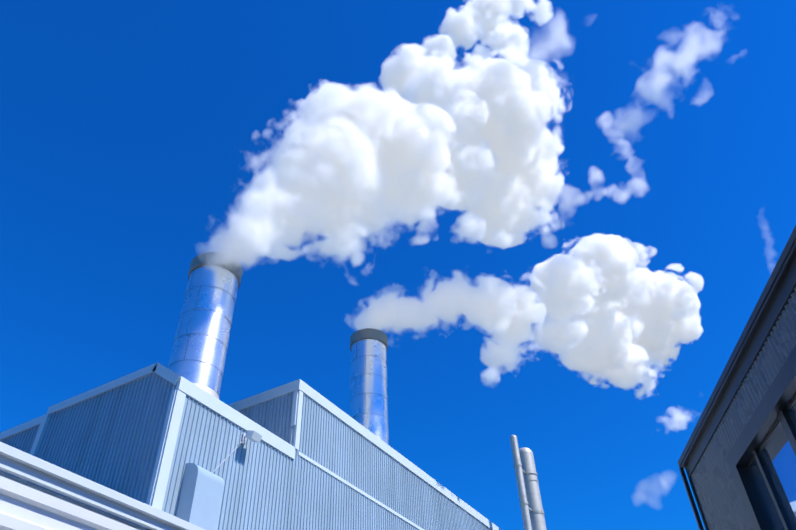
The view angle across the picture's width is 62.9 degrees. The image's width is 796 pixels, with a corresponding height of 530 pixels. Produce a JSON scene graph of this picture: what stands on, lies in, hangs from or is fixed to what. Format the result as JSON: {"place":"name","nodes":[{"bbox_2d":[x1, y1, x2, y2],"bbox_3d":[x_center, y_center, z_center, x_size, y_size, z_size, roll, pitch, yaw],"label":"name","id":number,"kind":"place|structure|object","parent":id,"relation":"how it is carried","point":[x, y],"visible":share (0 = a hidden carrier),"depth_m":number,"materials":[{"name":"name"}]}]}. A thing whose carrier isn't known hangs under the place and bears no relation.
{"place":"outdoors","nodes":[
{"label":"outdoors","id":0,"kind":"place"},
{"bbox_2d":[193,383,218,398],"bbox_3d":[-6.801,4.670,21.029,2.520,0.900,2.520,-22,-45,21],"label":"chimney base","id":1,"kind":"object","parent":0,"point":[210,391],"visible":0.06,"depth_m":20.80,"materials":[{"name":"silver metal"}]},
{"bbox_2d":[0,0,795,529],"label":"sky","id":2,"kind":"structure","parent":0,"point":[562,223],"materials":[{"name":"blue"}]},
{"bbox_2d":[691,287,795,529],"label":"building wall","id":3,"kind":"structure","parent":0,"point":[719,497],"depth_m":13.02,"materials":[{"name":"black metal"}]},
{"bbox_2d":[678,225,795,529],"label":"trim","id":4,"kind":"structure","parent":3,"relation":"attached to","point":[770,414],"depth_m":11.78,"materials":[{"name":"black metal"}]},
{"bbox_2d":[750,401,795,529],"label":"building glazing","id":5,"kind":"structure","parent":3,"relation":"in","point":[778,454],"depth_m":11.31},
{"label":"yard pavement","id":6,"kind":"structure","parent":0,"visible":0},
{"bbox_2d":[0,471,146,529],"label":"annex walls","id":7,"kind":"structure","parent":6,"relation":"on","point":[24,505],"depth_m":9.29,"materials":[{"name":"white metal"}]},
{"bbox_2d":[0,442,205,529],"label":"roof fascia","id":8,"kind":"structure","parent":7,"relation":"attached to","point":[34,470],"depth_m":9.82,"materials":[{"name":"white metal"}]},
{"bbox_2d":[0,373,176,526],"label":"block wall","id":9,"kind":"structure","parent":6,"relation":"on","point":[111,439],"depth_m":18.47,"materials":[{"name":"grey metal"}]},
{"bbox_2d":[162,395,293,529],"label":"block wall","id":10,"kind":"structure","parent":6,"relation":"on","point":[256,477],"depth_m":18.81,"materials":[{"name":"metal"}]},
{"bbox_2d":[175,463,223,529],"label":"utility box","id":11,"kind":"object","parent":10,"relation":"attached to","point":[200,497],"visible":0.93,"depth_m":16.74,"materials":[{"name":"white metal"}]},
{"bbox_2d":[212,430,261,472],"bbox_3d":[-4.651,5.425,18.751,0.552,1.825,1.387,-22,-45,21],"label":"floodlight","id":12,"kind":"object","parent":10,"relation":"attached to","point":[252,436],"visible":0.9,"depth_m":19.43,"materials":[{"name":"white metal"}]},
{"bbox_2d":[288,393,490,529],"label":"block wall","id":13,"kind":"structure","parent":6,"relation":"on","point":[320,499],"depth_m":24.32,"materials":[{"name":"grey metal"}]},
{"bbox_2d":[510,435,546,529],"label":"exhaust pipes","id":14,"kind":"object","parent":6,"relation":"on","point":[532,510],"visible":1,"depth_m":35.27,"materials":[{"name":"silver metal"}]},
{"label":"plant walls","id":15,"kind":"object","parent":6,"relation":"on","visible":0},
{"bbox_2d":[167,252,242,395],"bbox_3d":[-6.884,2.585,22.890,1.970,6.507,1.970,-22,-45,21],"label":"chimney","id":16,"kind":"object","parent":15,"relation":"on","point":[200,346],"visible":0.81,"depth_m":22.47,"materials":[{"name":"silver metal"}]},
{"bbox_2d":[0,362,500,529],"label":"plant trim flashings","id":17,"kind":"object","parent":15,"relation":"on","point":[166,449],"visible":0.81,"depth_m":20.53,"materials":[{"name":"white metal"}]},
{"bbox_2d":[238,392,294,445],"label":"block wall","id":18,"kind":"structure","parent":15,"relation":"attached to","point":[273,416],"depth_m":23.12,"materials":[{"name":"grey metal"}]},
{"bbox_2d":[350,328,388,444],"bbox_3d":[-1.397,6.519,31.246,1.970,7.177,1.970,-22,-45,21],"label":"chimney","id":19,"kind":"object","parent":15,"relation":"on","point":[368,389],"visible":0.73,"depth_m":31.14,"materials":[{"name":"silver metal"}]}
]}

